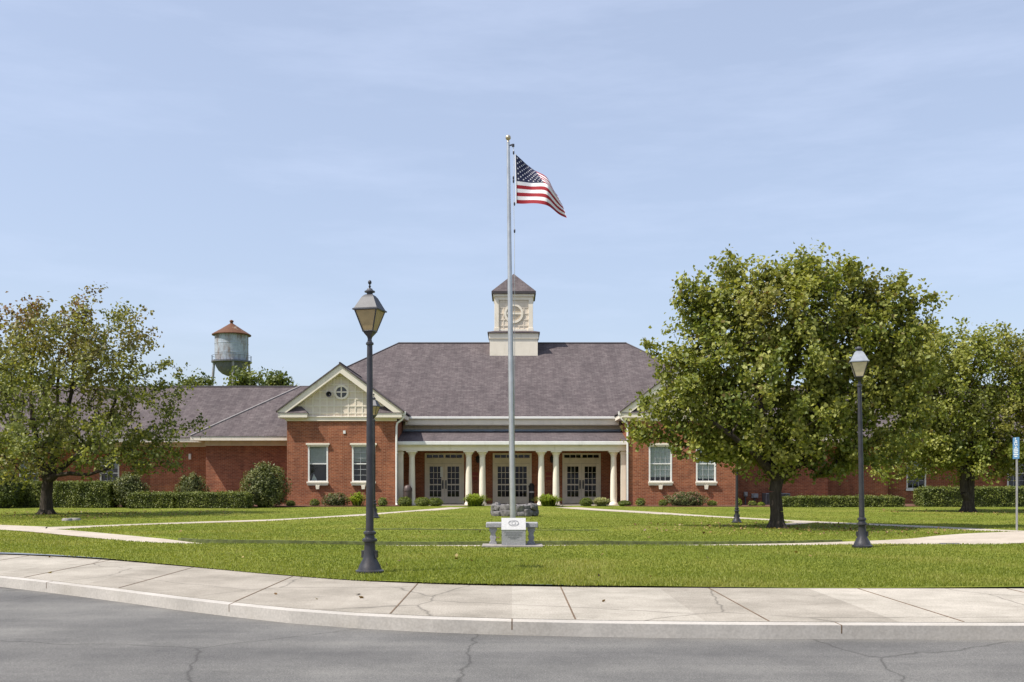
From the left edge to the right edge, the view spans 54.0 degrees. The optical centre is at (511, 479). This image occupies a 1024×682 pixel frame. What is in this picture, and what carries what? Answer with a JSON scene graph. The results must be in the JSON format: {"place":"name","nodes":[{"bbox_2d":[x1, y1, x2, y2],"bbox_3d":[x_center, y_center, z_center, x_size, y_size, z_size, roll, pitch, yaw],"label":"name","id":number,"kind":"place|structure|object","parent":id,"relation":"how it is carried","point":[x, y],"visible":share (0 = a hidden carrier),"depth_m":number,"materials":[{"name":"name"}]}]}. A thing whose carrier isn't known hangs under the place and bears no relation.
{"place":"outdoors","nodes":[
{"label":"outdoors","id":0,"kind":"place"},
{"bbox_2d":[0,507,467,528],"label":"path","id":1,"kind":"structure","parent":0,"point":[16,526],"depth_m":31.18,"materials":[{"name":"concrete"}]},
{"bbox_2d":[0,587,1023,681],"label":"road","id":2,"kind":"structure","parent":0,"point":[48,637],"depth_m":8.34,"materials":[{"name":"grey asphalt"}]},
{"bbox_2d":[0,576,1023,639],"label":"kerb","id":3,"kind":"structure","parent":2,"relation":"on","point":[764,630],"depth_m":9.36,"materials":[{"name":"concrete"}]},
{"bbox_2d":[0,553,1023,633],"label":"pavement","id":4,"kind":"structure","parent":0,"point":[770,604],"depth_m":11.27,"materials":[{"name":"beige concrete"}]},
{"bbox_2d":[0,503,1023,587],"bbox_3d":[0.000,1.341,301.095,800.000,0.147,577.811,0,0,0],"label":"lawn","id":5,"kind":"structure","parent":0,"point":[552,514],"depth_m":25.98,"materials":[{"name":"green plant"}]},
{"bbox_2d":[0,469,26,507],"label":"round shrub","id":6,"kind":"object","parent":5,"relation":"on","point":[10,497],"visible":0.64,"depth_m":45.69,"materials":[{"name":"green plant"}]},
{"bbox_2d":[0,355,41,385],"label":"background tree","id":7,"kind":"object","parent":5,"relation":"on","point":[21,369],"depth_m":89.19,"materials":[{"name":"green plant"}]},
{"bbox_2d":[12,479,119,507],"bbox_3d":[-20.923,0.646,47.205,4.952,1.382,1.455,0,0,0],"label":"clipped hedge","id":8,"kind":"object","parent":5,"relation":"on","point":[97,493],"visible":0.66,"depth_m":46.71,"materials":[{"name":"green plant"}]},
{"bbox_2d":[62,518,71,520],"bbox_3d":[-14.068,1.273,31.759,0.288,0.123,0.236,0,0,20],"label":"flat stone","id":9,"kind":"object","parent":5,"relation":"on","point":[66,519],"visible":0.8,"depth_m":31.68,"materials":[{"name":"grey stone"}]},
{"bbox_2d":[0,281,209,514],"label":"maple tree","id":10,"kind":"object","parent":5,"relation":"on","point":[86,355],"visible":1,"depth_m":36.71,"materials":[{"name":"green plant"}]},
{"bbox_2d":[109,471,150,507],"bbox_3d":[-18.040,0.455,47.309,2.018,1.731,1.727,0,0,0],"label":"round shrub","id":11,"kind":"object","parent":5,"relation":"on","point":[126,485],"visible":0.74,"depth_m":46.86,"materials":[{"name":"green plant"}]},
{"bbox_2d":[127,490,177,508],"bbox_3d":[-16.467,0.902,46.200,2.422,0.865,1.322,0,0,0],"label":"clipped hedge","id":12,"kind":"object","parent":5,"relation":"on","point":[154,499],"visible":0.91,"depth_m":45.76,"materials":[{"name":"green plant"}]},
{"bbox_2d":[173,471,209,492],"bbox_3d":[-15.932,0.445,49.991,1.863,1.773,1.621,0,0,0],"label":"round shrub","id":13,"kind":"object","parent":5,"relation":"on","point":[192,483],"visible":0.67,"depth_m":49.70,"materials":[{"name":"green plant"}]},
{"bbox_2d":[170,368,216,385],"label":"background tree","id":14,"kind":"object","parent":5,"relation":"on","point":[205,381],"visible":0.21,"depth_m":97.66,"materials":[{"name":"green plant"}]},
{"bbox_2d":[174,489,253,507],"bbox_3d":[-13.667,0.891,46.182,3.508,0.900,1.298,0,0,0],"label":"clipped hedge","id":15,"kind":"object","parent":5,"relation":"on","point":[220,499],"visible":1,"depth_m":45.77,"materials":[{"name":"green plant"}]},
{"bbox_2d":[211,320,251,385],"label":"water tower","id":16,"kind":"structure","parent":5,"relation":"on","point":[231,344],"depth_m":212.19,"materials":[{"name":"metal"}]},
{"bbox_2d":[222,362,271,385],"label":"background tree","id":17,"kind":"object","parent":5,"relation":"on","point":[244,377],"visible":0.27,"depth_m":91.65,"materials":[{"name":"green plant"}]},
{"bbox_2d":[120,504,399,506],"bbox_3d":[-14.892,1.308,50.304,18.987,0.085,5.093,0,0,7],"label":"mulch bed","id":18,"kind":"object","parent":5,"relation":"on","point":[282,505],"visible":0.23,"depth_m":48.56,"materials":[{"name":"brown soil"}]},
{"bbox_2d":[286,500,295,505],"bbox_3d":[-10.800,1.141,49.004,0.518,0.337,0.450,0,0,0],"label":"boxwood ball","id":19,"kind":"object","parent":18,"relation":"on","point":[290,503],"visible":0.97,"depth_m":48.88,"materials":[{"name":"green plant"}]},
{"bbox_2d":[310,499,319,505],"bbox_3d":[-9.635,1.112,49.002,0.584,0.412,0.494,0,0,0],"label":"boxwood ball","id":20,"kind":"object","parent":18,"relation":"on","point":[314,502],"visible":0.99,"depth_m":48.90,"materials":[{"name":"green plant"}]},
{"bbox_2d":[321,492,349,505],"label":"flowering shrub","id":21,"kind":"object","parent":18,"relation":"on","point":[336,499],"visible":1,"depth_m":48.88,"materials":[{"name":"green plant"}]},
{"bbox_2d":[348,492,365,505],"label":"lily clump","id":22,"kind":"object","parent":18,"relation":"on","point":[356,499],"visible":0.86,"depth_m":48.84,"materials":[{"name":"green plant"}]},
{"bbox_2d":[377,497,386,505],"bbox_3d":[-6.311,1.072,49.008,0.550,0.482,0.534,0,0,0],"label":"boxwood ball","id":23,"kind":"object","parent":18,"relation":"on","point":[382,502],"visible":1,"depth_m":48.88,"materials":[{"name":"green plant"}]},
{"bbox_2d":[238,461,292,507],"bbox_3d":[-11.713,0.211,47.623,2.586,2.234,2.334,0,0,0],"label":"round shrub","id":24,"kind":"object","parent":5,"relation":"on","point":[267,485],"visible":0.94,"depth_m":47.06,"materials":[{"name":"green plant"}]},
{"bbox_2d":[264,369,298,385],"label":"background tree","id":25,"kind":"object","parent":5,"relation":"on","point":[276,379],"visible":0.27,"depth_m":95.59,"materials":[{"name":"green plant"}]},
{"bbox_2d":[352,280,386,573],"bbox_3d":[-1.993,-0.748,14.076,0.399,4.097,0.399,0,0,14],"label":"street lamp","id":26,"kind":"object","parent":5,"relation":"on","point":[369,310],"visible":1,"depth_m":14.03,"materials":[{"name":"black metal"}]},
{"bbox_2d":[373,394,380,517],"bbox_3d":[-4.719,-0.823,34.303,0.414,4.247,0.414,0,0,14],"label":"street lamp","id":27,"kind":"object","parent":5,"relation":"on","point":[376,406],"visible":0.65,"depth_m":34.26,"materials":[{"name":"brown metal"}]},
{"bbox_2d":[397,496,411,505],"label":"boxwood bush","id":28,"kind":"object","parent":5,"relation":"on","point":[404,501],"visible":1,"depth_m":49.25,"materials":[{"name":"green plant"}]},
{"bbox_2d":[403,485,411,505],"bbox_3d":[-5.207,0.775,50.150,0.450,1.050,0.445,0,0,0],"label":"litter bin","id":29,"kind":"object","parent":5,"relation":"on","point":[407,490],"visible":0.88,"depth_m":49.99,"materials":[{"name":"brown metal"}]},
{"bbox_2d":[414,497,430,505],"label":"boxwood bush","id":30,"kind":"object","parent":5,"relation":"on","point":[421,501],"visible":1,"depth_m":49.23,"materials":[{"name":"green plant"}]},
{"bbox_2d":[429,497,443,505],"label":"boxwood bush","id":31,"kind":"object","parent":5,"relation":"on","point":[435,501],"visible":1,"depth_m":49.24,"materials":[{"name":"green plant"}]},
{"bbox_2d":[462,493,491,505],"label":"fern clump","id":32,"kind":"object","parent":5,"relation":"on","point":[476,499],"visible":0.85,"depth_m":49.42,"materials":[{"name":"green plant"}]},
{"bbox_2d":[355,528,598,530],"bbox_3d":[-1.005,1.350,26.433,6.578,0.140,0.694,0,0,8],"label":"soil edge","id":33,"kind":"object","parent":5,"relation":"on","point":[464,529],"visible":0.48,"depth_m":26.30,"materials":[{"name":"brown soil"}]},
{"bbox_2d":[178,538,841,544],"bbox_3d":[-0.165,1.346,21.571,14.549,0.149,1.008,0,0,2],"label":"soil edge","id":34,"kind":"object","parent":5,"relation":"on","point":[487,542],"visible":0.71,"depth_m":21.29,"materials":[{"name":"brown soil"}]},
{"bbox_2d":[505,135,515,517],"bbox_3d":[0.024,-3.863,26.299,0.322,10.328,0.318,0,0,-44],"label":"flagpole","id":35,"kind":"object","parent":5,"relation":"on","point":[511,387],"visible":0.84,"depth_m":26.25,"materials":[{"name":"metal"}]},
{"bbox_2d":[515,154,566,217],"bbox_3d":[0.759,-7.691,26.317,1.257,1.663,0.562,0,0,-25],"label":"flag","id":36,"kind":"object","parent":35,"relation":"attached to","point":[533,186],"visible":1,"depth_m":26.32,"materials":[{"name":"multicoloured fabric"}]},
{"bbox_2d":[0,274,1023,505],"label":"civic building","id":37,"kind":"structure","parent":5,"relation":"on","point":[441,420],"depth_m":53.52,"materials":[{"name":"red brick"}]},
{"bbox_2d":[19,457,37,482],"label":"window","id":38,"kind":"structure","parent":37,"relation":"in","point":[22,465],"depth_m":55.59,"materials":[{"name":"white glass"}]},
{"bbox_2d":[100,457,118,481],"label":"window","id":39,"kind":"structure","parent":37,"relation":"in","point":[115,471],"depth_m":56.30,"materials":[{"name":"white glass"}]},
{"bbox_2d":[306,443,329,488],"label":"window","id":40,"kind":"structure","parent":37,"relation":"in","point":[317,452],"depth_m":50.19,"materials":[{"name":"white glass"}]},
{"bbox_2d":[350,443,376,488],"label":"window","id":41,"kind":"structure","parent":37,"relation":"in","point":[358,449],"depth_m":50.17,"materials":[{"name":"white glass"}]},
{"bbox_2d":[425,453,463,503],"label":"double door","id":42,"kind":"structure","parent":37,"relation":"in","point":[444,472],"depth_m":53.55,"materials":[{"name":"beige wood"}]},
{"bbox_2d":[472,472,477,479],"bbox_3d":[-1.982,-0.195,53.531,0.320,0.410,0.032,0,0,0],"label":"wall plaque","id":43,"kind":"object","parent":37,"relation":"attached to","point":[474,473],"depth_m":53.52,"materials":[{"name":"brown"}]},
{"bbox_2d":[493,453,531,503],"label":"double door","id":44,"kind":"structure","parent":37,"relation":"in","point":[523,461],"depth_m":53.55,"materials":[{"name":"beige wood"}]},
{"bbox_2d":[528,483,534,503],"bbox_3d":[1.018,0.720,52.200,0.340,1.100,0.335,0,0,0],"label":"ash urn","id":45,"kind":"object","parent":37,"relation":"on","point":[531,486],"visible":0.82,"depth_m":52.07,"materials":[{"name":"black metal"}]},
{"bbox_2d":[546,472,551,479],"bbox_3d":[1.961,-0.195,53.531,0.320,0.410,0.032,0,0,0],"label":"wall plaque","id":46,"kind":"object","parent":37,"relation":"attached to","point":[548,473],"depth_m":53.52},
{"bbox_2d":[562,453,600,503],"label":"double door","id":47,"kind":"structure","parent":37,"relation":"in","point":[581,472],"depth_m":53.55,"materials":[{"name":"beige wood"}]},
{"bbox_2d":[648,443,673,488],"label":"window","id":48,"kind":"structure","parent":37,"relation":"in","point":[660,457],"depth_m":50.17,"materials":[{"name":"white glass"}]},
{"bbox_2d":[695,449,717,488],"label":"window","id":49,"kind":"structure","parent":37,"relation":"in","point":[705,474],"depth_m":50.17,"materials":[{"name":"white glass"}]},
{"bbox_2d":[743,492,747,503],"bbox_3d":[12.184,0.966,52.400,0.190,0.668,0.190,0,0,0],"label":"utility meter","id":50,"kind":"object","parent":37,"relation":"attached to","point":[745,494],"visible":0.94,"depth_m":52.36,"materials":[{"name":"grey metal"}]},
{"bbox_2d":[751,494,757,500],"bbox_3d":[12.665,1.008,52.400,0.340,0.584,0.190,0,0,0],"label":"utility meter","id":51,"kind":"object","parent":37,"relation":"attached to","point":[754,496],"visible":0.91,"depth_m":52.35,"materials":[{"name":"grey metal"}]},
{"bbox_2d":[906,458,925,490],"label":"window","id":52,"kind":"structure","parent":37,"relation":"in","point":[909,487],"depth_m":55.95,"materials":[{"name":"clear glass"}]},
{"bbox_2d":[1007,459,1023,486],"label":"window","id":53,"kind":"structure","parent":37,"relation":"in","point":[1020,478],"depth_m":56.30,"materials":[{"name":"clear glass"}]},
{"bbox_2d":[482,544,542,546],"bbox_3d":[0.008,1.324,19.995,1.200,0.072,0.630,0,0,0],"label":"marker pad","id":54,"kind":"object","parent":5,"relation":"on","point":[501,545],"visible":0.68,"depth_m":19.70,"materials":[{"name":"concrete"}]},
{"bbox_2d":[486,522,537,543],"bbox_3d":[0.000,1.083,20.220,1.040,0.455,0.380,0,0,0],"label":"stone bench","id":55,"kind":"object","parent":54,"relation":"on","point":[494,526],"visible":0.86,"depth_m":20.08,"materials":[{"name":"grey stone"}]},
{"bbox_2d":[501,518,525,544],"bbox_3d":[0.031,1.029,19.877,0.480,0.542,0.266,0,0,0],"label":"granite marker","id":56,"kind":"object","parent":54,"relation":"on","point":[513,531],"visible":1,"depth_m":19.75,"materials":[{"name":"grey stone"}]},
{"bbox_2d":[1,508,1023,601],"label":"fallen leaves","id":57,"kind":"object","parent":5,"relation":"on","point":[741,528],"visible":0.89,"depth_m":27.52,"materials":[{"name":"brown plant"}]},
{"bbox_2d":[490,502,538,516],"bbox_3d":[0.093,1.099,36.192,1.756,0.554,1.772,0,0,0],"label":"stone planter","id":58,"kind":"object","parent":5,"relation":"on","point":[522,510],"visible":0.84,"depth_m":35.53,"materials":[{"name":"grey stone"}]},
{"bbox_2d":[533,493,560,505],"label":"fern clump","id":59,"kind":"object","parent":5,"relation":"on","point":[547,500],"visible":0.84,"depth_m":49.42,"materials":[{"name":"green plant"}]},
{"bbox_2d":[579,497,592,505],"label":"boxwood bush","id":60,"kind":"object","parent":5,"relation":"on","point":[585,502],"visible":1,"depth_m":49.36,"materials":[{"name":"green plant"}]},
{"bbox_2d":[618,500,631,505],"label":"boxwood bush","id":61,"kind":"object","parent":5,"relation":"on","point":[625,503],"visible":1,"depth_m":49.14,"materials":[{"name":"green plant"}]},
{"bbox_2d":[732,461,741,522],"bbox_3d":[6.828,-0.306,30.520,0.313,3.212,0.313,0,0,14],"label":"street lamp","id":62,"kind":"object","parent":5,"relation":"on","point":[736,519],"visible":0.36,"depth_m":30.48,"materials":[{"name":"brown metal"}]},
{"bbox_2d":[625,504,919,506],"bbox_3d":[17.774,1.308,50.763,24.666,0.085,5.596,0,0,-2],"label":"mulch bed","id":63,"kind":"object","parent":5,"relation":"on","point":[906,505],"visible":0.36,"depth_m":48.58,"materials":[{"name":"brown soil"}]},
{"bbox_2d":[635,498,645,505],"bbox_3d":[6.275,1.095,49.098,0.572,0.447,0.496,0,0,0],"label":"boxwood ball","id":64,"kind":"object","parent":63,"relation":"on","point":[640,502],"visible":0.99,"depth_m":48.99,"materials":[{"name":"green plant"}]},
{"bbox_2d":[658,499,668,505],"bbox_3d":[7.395,1.132,49.099,0.525,0.370,0.474,0,0,0],"label":"boxwood ball","id":65,"kind":"object","parent":63,"relation":"on","point":[662,502],"visible":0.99,"depth_m":48.99,"materials":[{"name":"green plant"}]},
{"bbox_2d":[663,491,710,505],"bbox_3d":[8.559,0.920,48.953,2.347,0.798,1.201,0,0,0],"label":"flowering shrub","id":66,"kind":"object","parent":63,"relation":"on","point":[680,498],"visible":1,"depth_m":48.73,"materials":[{"name":"green plant"}]},
{"bbox_2d":[707,500,717,505],"bbox_3d":[9.777,1.148,49.100,0.534,0.328,0.464,0,0,0],"label":"boxwood ball","id":67,"kind":"object","parent":63,"relation":"on","point":[712,503],"visible":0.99,"depth_m":48.98,"materials":[{"name":"green plant"}]},
{"bbox_2d":[748,501,756,505],"bbox_3d":[11.752,1.165,49.085,0.484,0.311,0.432,0,0,0],"label":"boxwood ball","id":68,"kind":"object","parent":63,"relation":"on","point":[752,503],"visible":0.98,"depth_m":48.98,"materials":[{"name":"green plant"}]},
{"bbox_2d":[762,492,789,504],"bbox_3d":[13.452,0.945,51.193,1.240,0.630,0.815,0,0,0],"label":"air conditioner","id":69,"kind":"object","parent":63,"relation":"on","point":[765,498],"visible":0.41,"depth_m":50.80,"materials":[{"name":"grey metal"}]},
{"bbox_2d":[620,238,958,528],"bbox_3d":[7.422,-2.462,27.146,8.980,7.888,5.472,0,0,0],"label":"maple tree","id":70,"kind":"object","parent":5,"relation":"on","point":[814,414],"visible":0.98,"depth_m":26.56,"materials":[{"name":"green plant"}]},
{"bbox_2d":[782,494,905,506],"bbox_3d":[15.768,0.991,48.208,6.037,0.684,1.349,0,0,0],"label":"clipped hedge","id":71,"kind":"object","parent":5,"relation":"on","point":[808,500],"visible":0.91,"depth_m":47.77,"materials":[{"name":"green plant"}]},
{"bbox_2d":[849,346,872,547],"bbox_3d":[6.746,-0.640,19.447,0.389,3.881,0.389,-1,0,16],"label":"street lamp","id":72,"kind":"object","parent":5,"relation":"on","point":[858,362],"visible":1,"depth_m":19.40,"materials":[{"name":"black metal"}]},
{"bbox_2d":[864,317,1023,511],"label":"maple tree","id":73,"kind":"object","parent":5,"relation":"on","point":[971,458],"visible":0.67,"depth_m":40.07,"materials":[{"name":"green plant"}]},
{"bbox_2d":[911,484,1023,506],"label":"clipped hedge","id":74,"kind":"object","parent":5,"relation":"on","point":[950,496],"visible":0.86,"depth_m":48.07,"materials":[{"name":"green plant"}]},
{"bbox_2d":[0,528,1023,545],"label":"path","id":75,"kind":"structure","parent":0,"point":[999,537],"depth_m":21.95,"materials":[{"name":"concrete"}]},
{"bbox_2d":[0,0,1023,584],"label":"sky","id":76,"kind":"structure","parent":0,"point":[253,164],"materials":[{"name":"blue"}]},
{"bbox_2d":[593,497,612,505],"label":"variegated grass","id":77,"kind":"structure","parent":0,"point":[599,501],"depth_m":49.33,"materials":[{"name":"green plant"}]},
{"bbox_2d":[557,507,1019,531],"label":"path","id":78,"kind":"structure","parent":0,"point":[646,512],"depth_m":33.44,"materials":[{"name":"concrete"}]},
{"bbox_2d":[1013,437,1018,529],"bbox_3d":[13.014,0.102,25.917,0.038,2.395,0.310,0,0,-2],"label":"parking sign","id":79,"kind":"object","parent":78,"relation":"on","point":[1016,448],"visible":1,"depth_m":25.89,"materials":[{"name":"metal"}]},
{"bbox_2d":[785,522,818,524],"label":"path","id":80,"kind":"structure","parent":0,"point":[794,523],"depth_m":30.03,"materials":[{"name":"concrete"}]}
]}

